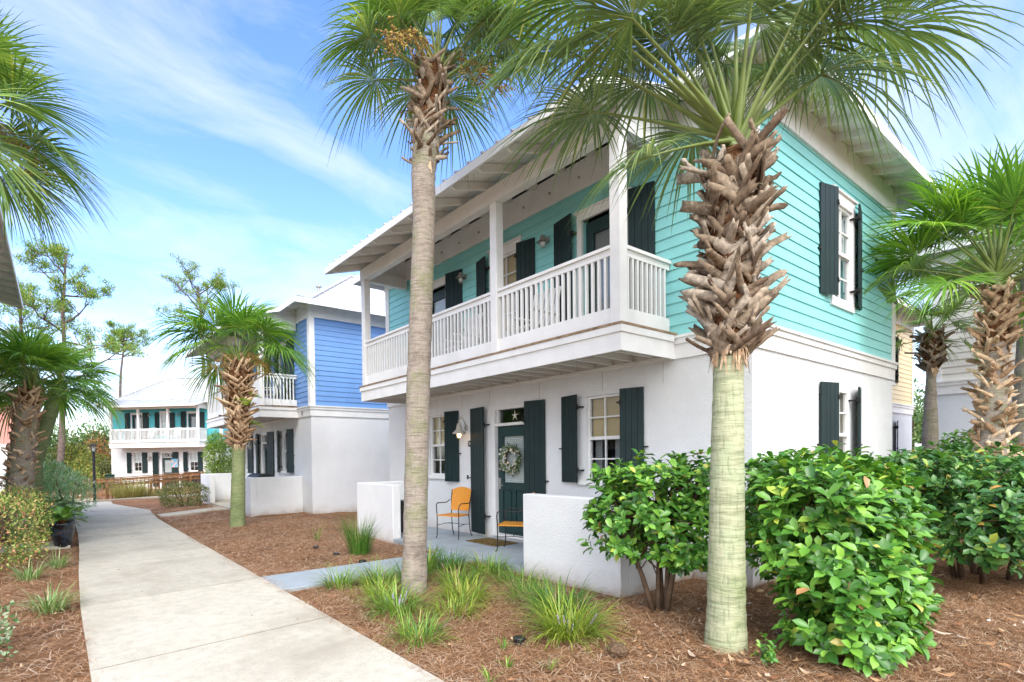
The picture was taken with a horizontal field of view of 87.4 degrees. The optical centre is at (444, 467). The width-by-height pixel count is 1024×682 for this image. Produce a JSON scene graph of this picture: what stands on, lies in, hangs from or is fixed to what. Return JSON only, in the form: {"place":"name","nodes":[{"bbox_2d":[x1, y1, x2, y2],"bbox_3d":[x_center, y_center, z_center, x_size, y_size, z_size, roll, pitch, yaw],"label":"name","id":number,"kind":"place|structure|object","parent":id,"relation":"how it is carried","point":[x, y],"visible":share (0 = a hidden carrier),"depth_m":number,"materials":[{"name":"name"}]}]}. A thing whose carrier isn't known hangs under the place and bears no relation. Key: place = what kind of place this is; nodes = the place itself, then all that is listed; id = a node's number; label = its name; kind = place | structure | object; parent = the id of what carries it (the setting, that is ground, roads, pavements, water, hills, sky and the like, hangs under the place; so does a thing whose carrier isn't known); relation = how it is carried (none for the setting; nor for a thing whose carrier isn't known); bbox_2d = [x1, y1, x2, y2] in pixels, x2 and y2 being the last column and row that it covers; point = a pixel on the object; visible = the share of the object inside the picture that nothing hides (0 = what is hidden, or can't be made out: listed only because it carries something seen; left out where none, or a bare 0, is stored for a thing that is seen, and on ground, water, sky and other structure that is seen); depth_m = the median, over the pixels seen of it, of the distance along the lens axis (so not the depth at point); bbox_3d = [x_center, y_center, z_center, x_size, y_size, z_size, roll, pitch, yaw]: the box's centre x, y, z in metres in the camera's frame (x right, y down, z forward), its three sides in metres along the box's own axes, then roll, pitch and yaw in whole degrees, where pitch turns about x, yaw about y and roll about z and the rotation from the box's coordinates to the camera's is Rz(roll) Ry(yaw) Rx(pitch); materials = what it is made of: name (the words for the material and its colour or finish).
{"place":"outdoors","nodes":[
{"label":"outdoors","id":0,"kind":"place"},
{"bbox_2d":[97,617,325,669],"bbox_3d":[-3.543,1.552,6.910,1.940,0.111,21.400,-1,1,-36],"label":"joint","id":1,"kind":"object","parent":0,"point":[211,643],"visible":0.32,"depth_m":4.58,"materials":[{"name":"black"}]},
{"bbox_2d":[210,499,230,509],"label":"patio","id":2,"kind":"structure","parent":0,"point":[224,503],"depth_m":18.93,"materials":[{"name":"concrete"}]},
{"bbox_2d":[73,501,444,681],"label":"path","id":3,"kind":"structure","parent":0,"point":[157,595],"depth_m":5.18,"materials":[{"name":"concrete"}]},
{"bbox_2d":[90,444,96,502],"bbox_3d":[-13.617,0.296,20.654,0.280,2.390,0.280,-1,1,-36],"label":"lamp post","id":4,"kind":"object","parent":3,"relation":"on","point":[93,465],"visible":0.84,"depth_m":20.62,"materials":[{"name":"black metal"}]},
{"bbox_2d":[393,526,523,572],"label":"patio","id":5,"kind":"structure","parent":0,"point":[449,539],"depth_m":9.09,"materials":[{"name":"blue paint"}]},
{"bbox_2d":[436,487,472,539],"bbox_3d":[0.208,0.872,10.279,0.564,0.960,0.595,0,1,34],"label":"armchair","id":6,"kind":"object","parent":5,"relation":"on","point":[460,498],"visible":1,"depth_m":10.42,"materials":[{"name":"wicker"}]},
{"bbox_2d":[465,537,517,546],"bbox_3d":[0.853,1.345,9.582,0.540,0.012,0.840,-1,1,-36],"label":"doormat","id":7,"kind":"object","parent":5,"relation":"on","point":[489,541],"visible":1,"depth_m":9.56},
{"bbox_2d":[495,492,534,551],"bbox_3d":[1.192,0.888,8.741,0.595,0.960,0.563,0,1,22],"label":"armchair","id":8,"kind":"object","parent":5,"relation":"on","point":[505,523],"visible":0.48,"depth_m":8.65,"materials":[{"name":"orange metal"}]},
{"bbox_2d":[0,487,1023,681],"bbox_3d":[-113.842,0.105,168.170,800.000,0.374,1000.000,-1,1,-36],"label":"ground","id":9,"kind":"structure","parent":0,"point":[149,503],"depth_m":5.02,"materials":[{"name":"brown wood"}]},
{"bbox_2d":[0,598,20,660],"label":"shrub","id":10,"kind":"object","parent":9,"relation":"on","point":[7,631],"visible":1,"depth_m":4.30,"materials":[{"name":"green plant"}]},
{"bbox_2d":[0,206,22,309],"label":"house","id":11,"kind":"structure","parent":9,"relation":"on","point":[10,294],"depth_m":11.61,"materials":[{"name":"white paint"}]},
{"bbox_2d":[0,379,41,491],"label":"house","id":12,"kind":"structure","parent":9,"relation":"on","point":[5,440],"depth_m":34.89,"materials":[{"name":"white paint"}]},
{"bbox_2d":[0,483,56,569],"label":"hedge","id":13,"kind":"object","parent":9,"relation":"on","point":[24,507],"visible":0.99,"depth_m":8.63,"materials":[{"name":"green plant"}]},
{"bbox_2d":[2,557,66,582],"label":"grass clump","id":14,"kind":"object","parent":9,"relation":"on","point":[29,574],"visible":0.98,"depth_m":7.28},
{"bbox_2d":[0,275,86,381],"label":"pine tree","id":15,"kind":"object","parent":9,"relation":"on","point":[21,314],"visible":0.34,"depth_m":34.75,"materials":[{"name":"green plant"}]},
{"bbox_2d":[2,498,84,525],"bbox_3d":[-9.264,1.088,12.231,1.679,0.807,1.616,-1,1,-36],"label":"sago palm","id":16,"kind":"object","parent":9,"relation":"on","point":[64,502],"visible":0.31,"depth_m":12.40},
{"bbox_2d":[0,450,100,517],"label":"bush","id":17,"kind":"object","parent":9,"relation":"on","point":[72,478],"visible":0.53,"depth_m":14.75,"materials":[{"name":"green plant"}]},
{"bbox_2d":[31,545,81,569],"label":"grass clump","id":18,"kind":"object","parent":9,"relation":"on","point":[61,562],"visible":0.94,"depth_m":8.06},
{"bbox_2d":[14,579,99,620],"bbox_3d":[-4.222,1.365,5.725,0.902,0.385,0.845,-1,1,-36],"label":"grass clump","id":19,"kind":"object","parent":9,"relation":"on","point":[52,605],"visible":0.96,"depth_m":5.68,"materials":[{"name":"plant"}]},
{"bbox_2d":[0,5,116,263],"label":"palm tree","id":20,"kind":"object","parent":9,"relation":"on","point":[13,79],"visible":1,"depth_m":6.98,"materials":[{"name":"green plant"}]},
{"bbox_2d":[0,321,120,538],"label":"palm tree","id":21,"kind":"object","parent":9,"relation":"on","point":[25,416],"visible":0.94,"depth_m":11.38,"materials":[{"name":"green plant"}]},
{"bbox_2d":[43,442,82,488],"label":"bush","id":22,"kind":"object","parent":9,"relation":"on","point":[69,451],"visible":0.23,"depth_m":39.26,"materials":[{"name":"green plant"}]},
{"bbox_2d":[47,423,84,458],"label":"tree","id":23,"kind":"object","parent":9,"relation":"on","point":[51,446],"visible":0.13,"depth_m":49.28,"materials":[{"name":"plant"}]},
{"bbox_2d":[0,334,133,520],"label":"palm tree","id":24,"kind":"object","parent":9,"relation":"on","point":[50,417],"visible":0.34,"depth_m":14.00,"materials":[{"name":"green plant"}]},
{"bbox_2d":[0,235,149,492],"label":"pine tree","id":25,"kind":"object","parent":9,"relation":"on","point":[61,303],"visible":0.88,"depth_m":33.52,"materials":[{"name":"green plant"}]},
{"bbox_2d":[47,448,103,485],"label":"bush","id":26,"kind":"object","parent":9,"relation":"on","point":[81,462],"visible":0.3,"depth_m":38.45,"materials":[{"name":"green plant"}]},
{"bbox_2d":[66,465,104,490],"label":"bush","id":27,"kind":"object","parent":9,"relation":"on","point":[84,468],"visible":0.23,"depth_m":36.36,"materials":[{"name":"green plant"}]},
{"bbox_2d":[65,441,111,486],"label":"bush","id":28,"kind":"object","parent":9,"relation":"on","point":[104,456],"visible":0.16,"depth_m":41.33,"materials":[{"name":"green plant"}]},
{"bbox_2d":[68,418,110,458],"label":"tree","id":29,"kind":"object","parent":9,"relation":"on","point":[105,435],"visible":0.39,"depth_m":53.91,"materials":[{"name":"plant"}]},
{"bbox_2d":[84,431,110,470],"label":"tree","id":30,"kind":"object","parent":9,"relation":"on","point":[99,447],"visible":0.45,"depth_m":46.10,"materials":[{"name":"orange plant"}]},
{"bbox_2d":[96,458,111,488],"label":"bush","id":31,"kind":"object","parent":9,"relation":"on","point":[106,470],"visible":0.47,"depth_m":39.06,"materials":[{"name":"green plant"}]},
{"bbox_2d":[0,507,227,552],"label":"side walk","id":32,"kind":"structure","parent":9,"relation":"on","point":[174,514],"depth_m":15.55,"materials":[{"name":"concrete"}]},
{"bbox_2d":[49,521,74,546],"bbox_3d":[-7.252,1.278,10.085,0.410,0.455,0.410,-1,1,-36],"label":"plant pot","id":33,"kind":"object","parent":32,"relation":"on","point":[62,535],"visible":0.93,"depth_m":9.96,"materials":[{"name":"ceramic"}]},
{"bbox_2d":[29,505,86,523],"bbox_3d":[-7.297,0.951,10.045,0.910,0.471,0.984,-1,1,-1],"label":"sago palm","id":34,"kind":"object","parent":33,"relation":"in","point":[61,515],"visible":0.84,"depth_m":10.04,"materials":[{"name":"plant"}]},
{"bbox_2d":[95,319,155,396],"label":"pine tree","id":35,"kind":"object","parent":9,"relation":"on","point":[122,333],"visible":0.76,"depth_m":54.77,"materials":[{"name":"green plant"}]},
{"bbox_2d":[99,477,157,498],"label":"grass clump","id":36,"kind":"object","parent":9,"relation":"on","point":[119,492],"visible":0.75,"depth_m":23.93,"materials":[{"name":"plant"}]},
{"bbox_2d":[76,494,200,501],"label":"kerb","id":37,"kind":"structure","parent":9,"relation":"on","point":[141,497],"depth_m":23.21,"materials":[{"name":"concrete"}]},
{"bbox_2d":[96,377,231,488],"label":"house","id":38,"kind":"structure","parent":9,"relation":"on","point":[164,409],"depth_m":37.60,"materials":[{"name":"white paint"}]},
{"bbox_2d":[130,413,142,442],"bbox_3d":[-21.956,-2.787,38.012,1.010,2.215,0.195,-1,1,8],"label":"door","id":39,"kind":"structure","parent":38,"relation":"in","point":[134,417],"depth_m":38.06,"materials":[{"name":"white paint"}]},
{"bbox_2d":[132,453,141,471],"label":"window","id":40,"kind":"structure","parent":38,"relation":"in","point":[137,456],"depth_m":38.13,"materials":[{"name":"white paint"}]},
{"bbox_2d":[159,411,170,435],"bbox_3d":[-19.770,-3.121,37.672,0.900,1.730,0.143,-1,1,8],"label":"window","id":41,"kind":"structure","parent":38,"relation":"in","point":[162,413],"depth_m":37.70,"materials":[{"name":"white paint"}]},
{"bbox_2d":[160,453,172,486],"bbox_3d":[-19.626,0.148,37.946,1.020,2.440,0.550,-1,1,8],"label":"door","id":42,"kind":"structure","parent":38,"relation":"in","point":[167,468],"depth_m":37.82,"materials":[{"name":"white paint"}]},
{"bbox_2d":[188,452,197,471],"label":"window","id":43,"kind":"structure","parent":38,"relation":"in","point":[193,455],"depth_m":37.53,"materials":[{"name":"white paint"}]},
{"bbox_2d":[186,411,199,441],"bbox_3d":[-17.639,-2.830,37.404,1.010,2.215,0.195,-1,1,8],"label":"door","id":44,"kind":"structure","parent":38,"relation":"in","point":[192,414],"depth_m":37.48,"materials":[{"name":"white paint"}]},
{"bbox_2d":[142,486,188,496],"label":"grass clump","id":45,"kind":"object","parent":9,"relation":"on","point":[151,495],"visible":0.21,"depth_m":25.37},
{"bbox_2d":[156,480,210,506],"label":"shrub","id":46,"kind":"object","parent":9,"relation":"on","point":[197,486],"visible":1,"depth_m":18.48,"materials":[{"name":"green plant"}]},
{"bbox_2d":[151,252,241,376],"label":"pine tree","id":47,"kind":"object","parent":9,"relation":"on","point":[216,277],"visible":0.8,"depth_m":40.82,"materials":[{"name":"green plant"}]},
{"bbox_2d":[201,473,230,504],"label":"patio wall","id":48,"kind":"structure","parent":9,"relation":"on","point":[218,485],"depth_m":20.70,"materials":[{"name":"white paint"}]},
{"bbox_2d":[201,430,231,473],"bbox_3d":[-10.346,-0.192,25.103,2.104,3.227,2.644,-1,1,-18],"label":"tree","id":49,"kind":"object","parent":9,"relation":"on","point":[220,445],"visible":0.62,"depth_m":24.39,"materials":[{"name":"green plant"}]},
{"bbox_2d":[136,280,321,527],"bbox_3d":[-5.169,-1.445,13.116,4.140,5.912,3.638,-1,1,-20],"label":"palm tree","id":50,"kind":"object","parent":9,"relation":"on","point":[237,375],"visible":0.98,"depth_m":12.64,"materials":[{"name":"green plant"}]},
{"bbox_2d":[245,476,302,516],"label":"patio wall","id":51,"kind":"structure","parent":9,"relation":"on","point":[272,495],"depth_m":15.61,"materials":[{"name":"white paint"}]},
{"bbox_2d":[184,275,389,513],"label":"house","id":52,"kind":"structure","parent":9,"relation":"on","point":[328,441],"depth_m":16.16,"materials":[{"name":"white paint"}]},
{"bbox_2d":[261,434,266,472],"bbox_3d":[-6.294,0.011,18.926,0.170,2.410,1.020,-1,1,-36],"label":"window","id":53,"kind":"structure","parent":52,"relation":"in","point":[265,444],"depth_m":19.22,"materials":[{"name":"white paint"}]},
{"bbox_2d":[279,339,288,405],"bbox_3d":[-5.122,-2.945,17.185,0.195,2.215,1.010,-1,1,-36],"label":"door","id":54,"kind":"structure","parent":52,"relation":"in","point":[284,363],"depth_m":17.42,"materials":[{"name":"white paint"}]},
{"bbox_2d":[280,431,290,473],"bbox_3d":[-5.119,-0.486,17.265,0.160,1.375,0.860,-1,1,-36],"label":"window","id":55,"kind":"structure","parent":52,"relation":"in","point":[284,472],"depth_m":17.52,"materials":[{"name":"white paint"}]},
{"bbox_2d":[304,558,368,592],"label":"grass clump","id":56,"kind":"object","parent":9,"relation":"on","point":[343,580],"visible":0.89,"depth_m":6.55,"materials":[{"name":"plant"}]},
{"bbox_2d":[332,511,381,555],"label":"grass clump","id":57,"kind":"object","parent":9,"relation":"on","point":[361,544],"visible":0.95,"depth_m":8.73,"materials":[{"name":"plant"}]},
{"bbox_2d":[261,552,472,591],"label":"front walk","id":58,"kind":"structure","parent":9,"relation":"on","point":[293,581],"depth_m":7.22,"materials":[{"name":"blue paint"}]},
{"bbox_2d":[338,552,400,589],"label":"grass clump","id":59,"kind":"object","parent":9,"relation":"on","point":[375,576],"visible":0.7,"depth_m":6.78,"materials":[{"name":"plant"}]},
{"bbox_2d":[339,568,420,604],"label":"grass clump","id":60,"kind":"object","parent":9,"relation":"on","point":[375,588],"visible":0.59,"depth_m":6.11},
{"bbox_2d":[357,481,403,542],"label":"patio wall","id":61,"kind":"structure","parent":9,"relation":"on","point":[380,501],"depth_m":10.53,"materials":[{"name":"white paint"}]},
{"bbox_2d":[351,573,438,625],"bbox_3d":[-0.501,1.314,5.532,1.080,0.402,1.105,0,1,20],"label":"grass clump","id":62,"kind":"object","parent":9,"relation":"on","point":[393,604],"visible":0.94,"depth_m":5.56,"materials":[{"name":"green"}]},
{"bbox_2d":[381,554,447,583],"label":"grass clump","id":63,"kind":"object","parent":9,"relation":"on","point":[428,571],"visible":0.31,"depth_m":7.00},
{"bbox_2d":[374,601,465,654],"bbox_3d":[-0.239,1.360,4.709,0.875,0.333,0.863,-1,1,-13],"label":"grass clump","id":64,"kind":"object","parent":9,"relation":"on","point":[410,631],"visible":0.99,"depth_m":4.75,"materials":[{"name":"plant"}]},
{"bbox_2d":[295,0,578,594],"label":"palm tree","id":65,"kind":"object","parent":9,"relation":"on","point":[428,105],"visible":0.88,"depth_m":6.23,"materials":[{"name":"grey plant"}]},
{"bbox_2d":[427,539,446,573],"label":"grass clump","id":66,"kind":"object","parent":9,"relation":"on","point":[433,560],"visible":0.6,"depth_m":7.41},
{"bbox_2d":[427,540,476,570],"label":"grass clump","id":67,"kind":"object","parent":9,"relation":"on","point":[443,561],"visible":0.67,"depth_m":7.72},
{"bbox_2d":[417,584,493,622],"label":"grass clump","id":68,"kind":"object","parent":9,"relation":"on","point":[455,607],"visible":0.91,"depth_m":5.45,"materials":[{"name":"plant"}]},
{"bbox_2d":[427,560,491,588],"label":"grass clump","id":69,"kind":"object","parent":9,"relation":"on","point":[463,576],"visible":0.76,"depth_m":6.78,"materials":[{"name":"plant"}]},
{"bbox_2d":[419,563,508,610],"bbox_3d":[0.214,1.295,5.950,1.131,0.408,1.070,-1,1,-36],"label":"grass clump","id":70,"kind":"object","parent":9,"relation":"on","point":[457,591],"visible":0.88,"depth_m":6.00,"materials":[{"name":"plant"}]},
{"bbox_2d":[459,546,521,577],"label":"grass clump","id":71,"kind":"object","parent":9,"relation":"on","point":[488,566],"visible":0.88,"depth_m":7.37,"materials":[{"name":"plant"}]},
{"bbox_2d":[475,561,554,589],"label":"grass clump","id":72,"kind":"object","parent":9,"relation":"on","point":[516,576],"visible":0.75,"depth_m":6.80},
{"bbox_2d":[513,635,525,646],"bbox_3d":[0.650,1.502,4.591,0.110,0.072,0.110,-1,1,-36],"label":"ground light","id":73,"kind":"object","parent":9,"relation":"on","point":[517,638],"visible":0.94,"depth_m":4.55,"materials":[{"name":"black metal"}]},
{"bbox_2d":[486,570,578,605],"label":"grass clump","id":74,"kind":"object","parent":9,"relation":"on","point":[513,593],"visible":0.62,"depth_m":6.12,"materials":[{"name":"plant"}]},
{"bbox_2d":[497,568,615,622],"bbox_3d":[1.144,1.245,5.380,1.266,0.504,1.239,-1,1,-36],"label":"grass clump","id":75,"kind":"object","parent":9,"relation":"on","point":[581,592],"visible":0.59,"depth_m":5.46,"materials":[{"name":"plant"}]},
{"bbox_2d":[502,574,639,652],"bbox_3d":[1.113,1.250,4.742,1.274,0.518,1.209,-1,1,-36],"label":"grass clump","id":76,"kind":"object","parent":9,"relation":"on","point":[552,620],"visible":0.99,"depth_m":4.67,"materials":[{"name":"green"}]},
{"bbox_2d":[523,493,692,597],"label":"patio wall","id":77,"kind":"structure","parent":9,"relation":"on","point":[553,531],"depth_m":6.62,"materials":[{"name":"white paint"}]},
{"bbox_2d":[606,642,627,655],"bbox_3d":[1.395,1.462,4.279,0.170,0.085,0.166,-1,1,-36],"label":"rock","id":78,"kind":"object","parent":9,"relation":"on","point":[615,649],"visible":0.98,"depth_m":4.23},
{"bbox_2d":[324,10,939,587],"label":"house","id":79,"kind":"structure","parent":9,"relation":"on","point":[610,366],"depth_m":8.05,"materials":[{"name":"white paint"}]},
{"bbox_2d":[428,415,444,478],"bbox_3d":[-0.119,-0.444,11.597,0.190,1.375,0.850,-1,1,-36],"label":"window","id":80,"kind":"structure","parent":79,"relation":"in","point":[439,424],"depth_m":11.69,"materials":[{"name":"white paint"}]},
{"bbox_2d":[432,276,445,354],"bbox_3d":[-0.142,-2.903,11.521,0.195,2.215,1.010,-1,1,-36],"label":"door","id":81,"kind":"structure","parent":79,"relation":"in","point":[439,305],"depth_m":11.53,"materials":[{"name":"white paint"}]},
{"bbox_2d":[443,312,482,351],"bbox_3d":[0.310,-2.350,9.978,0.764,1.111,0.620,-1,1,-28],"label":"rocking chair","id":82,"kind":"object","parent":79,"relation":"on","point":[467,333],"visible":0.1,"depth_m":10.01,"materials":[{"name":"white paint"}]},
{"bbox_2d":[487,235,522,336],"bbox_3d":[1.135,-3.198,9.708,0.143,1.730,0.900,-1,1,-36],"label":"window","id":83,"kind":"structure","parent":79,"relation":"in","point":[509,248],"depth_m":9.67,"materials":[{"name":"white paint"}]},
{"bbox_2d":[491,404,524,539],"bbox_3d":[1.402,0.072,9.845,0.550,2.440,1.020,-1,1,-36],"label":"door","id":84,"kind":"structure","parent":79,"relation":"in","point":[511,489],"depth_m":9.89,"materials":[{"name":"white paint"}]},
{"bbox_2d":[498,442,521,476],"bbox_3d":[1.201,-0.142,9.703,0.180,0.674,0.615,-1,1,-36],"label":"wreath","id":85,"kind":"object","parent":79,"relation":"attached to","point":[507,467],"visible":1,"depth_m":9.70,"materials":[{"name":"green plant"}]},
{"bbox_2d":[506,286,560,335],"bbox_3d":[1.425,-2.336,8.443,0.764,1.111,0.620,-1,1,-36],"label":"rocking chair","id":86,"kind":"object","parent":79,"relation":"on","point":[539,310],"visible":0.21,"depth_m":8.48,"materials":[{"name":"white paint"}]},
{"bbox_2d":[578,393,619,485],"bbox_3d":[2.584,-0.440,8.190,0.560,1.425,0.860,-1,1,-36],"label":"window","id":87,"kind":"structure","parent":79,"relation":"in","point":[606,412],"depth_m":8.22,"materials":[{"name":"white paint"}]},
{"bbox_2d":[574,187,631,316],"bbox_3d":[2.420,-2.870,7.993,0.195,2.215,1.010,-1,1,-36],"label":"door","id":88,"kind":"structure","parent":79,"relation":"in","point":[597,231],"depth_m":8.17,"materials":[{"name":"white paint"}]},
{"bbox_2d":[839,390,847,454],"bbox_3d":[5.915,-0.490,7.994,0.680,1.340,0.092,-1,1,-36],"label":"window","id":89,"kind":"structure","parent":79,"relation":"in","point":[845,393],"depth_m":8.15,"materials":[{"name":"white paint"}]},
{"bbox_2d":[830,184,857,313],"bbox_3d":[5.902,-3.205,7.950,0.980,1.690,0.203,-1,1,-36],"label":"window","id":90,"kind":"structure","parent":79,"relation":"in","point":[847,203],"depth_m":8.11,"materials":[{"name":"white paint"}]},
{"bbox_2d":[577,447,710,614],"bbox_3d":[2.197,0.654,5.432,1.299,1.714,1.399,-1,1,-36],"label":"shrub","id":91,"kind":"object","parent":9,"relation":"on","point":[662,524],"visible":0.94,"depth_m":5.21,"materials":[{"name":"green plant"}]},
{"bbox_2d":[426,0,1023,654],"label":"palm tree","id":92,"kind":"object","parent":9,"relation":"on","point":[728,298],"visible":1,"depth_m":4.36,"materials":[{"name":"green plant"}]},
{"bbox_2d":[750,632,778,667],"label":"seedling","id":93,"kind":"object","parent":9,"relation":"on","point":[766,655],"visible":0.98,"depth_m":4.05,"materials":[{"name":"green plant"}]},
{"bbox_2d":[745,440,946,677],"bbox_3d":[3.843,0.635,5.108,3.443,1.834,1.733,-1,1,-36],"label":"hedge","id":94,"kind":"object","parent":9,"relation":"on","point":[840,544],"visible":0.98,"depth_m":4.08,"materials":[{"name":"green plant"}]},
{"bbox_2d":[892,298,929,474],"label":"house","id":95,"kind":"structure","parent":9,"relation":"on","point":[903,406],"depth_m":17.67,"materials":[{"name":"yellow paint"}]},
{"bbox_2d":[912,378,924,452],"bbox_3d":[27.913,-2.340,32.056,6.390,6.176,4.765,-1,1,-36],"label":"tree","id":96,"kind":"object","parent":9,"relation":"on","point":[917,418],"visible":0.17,"depth_m":30.48,"materials":[{"name":"plant"}]},
{"bbox_2d":[895,298,978,451],"bbox_3d":[10.117,-1.071,11.024,1.749,4.846,1.984,-1,1,-36],"label":"palm tree","id":97,"kind":"object","parent":9,"relation":"on","point":[932,353],"visible":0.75,"depth_m":10.90,"materials":[{"name":"green plant"}]},
{"bbox_2d":[855,134,1023,537],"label":"palm tree","id":98,"kind":"object","parent":9,"relation":"on","point":[996,201],"visible":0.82,"depth_m":7.93,"materials":[{"name":"green plant"}]},
{"bbox_2d":[869,441,1023,584],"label":"shrub","id":99,"kind":"object","parent":9,"relation":"on","point":[977,508],"visible":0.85,"depth_m":5.91,"materials":[{"name":"green plant"}]},
{"bbox_2d":[896,217,1023,464],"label":"house","id":100,"kind":"structure","parent":9,"relation":"on","point":[952,379],"depth_m":11.69,"materials":[{"name":"grey paint"}]},
{"bbox_2d":[920,215,1023,457],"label":"palm tree","id":101,"kind":"object","parent":9,"relation":"on","point":[1019,385],"visible":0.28,"depth_m":9.53,"materials":[{"name":"green plant"}]},
{"bbox_2d":[927,429,1023,457],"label":"shrub","id":102,"kind":"object","parent":9,"relation":"on","point":[968,439],"visible":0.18,"depth_m":8.66,"materials":[{"name":"green plant"}]},
{"bbox_3d":[-13.329,1.484,29.033,8.900,0.500,5.100,-1,1,-36],"label":"ramp deck","id":103,"kind":"object","parent":9,"relation":"on","visible":0},
{"bbox_2d":[74,471,203,498],"bbox_3d":[-16.797,1.204,29.626,6.317,1.843,0.210,-1,1,-34],"label":"railing","id":104,"kind":"object","parent":103,"relation":"on","point":[106,480],"visible":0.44,"depth_m":29.56,"materials":[{"name":"wood"}]},
{"bbox_2d":[105,475,200,498],"bbox_3d":[-13.414,1.242,26.086,0.216,1.813,5.601,0,1,45],"label":"railing","id":105,"kind":"object","parent":103,"relation":"on","point":[188,478],"visible":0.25,"depth_m":25.63,"materials":[{"name":"wood"}]},
{"bbox_2d":[0,0,1023,458],"label":"sky","id":106,"kind":"structure","parent":0,"point":[212,155],"materials":[{"name":"blue"}]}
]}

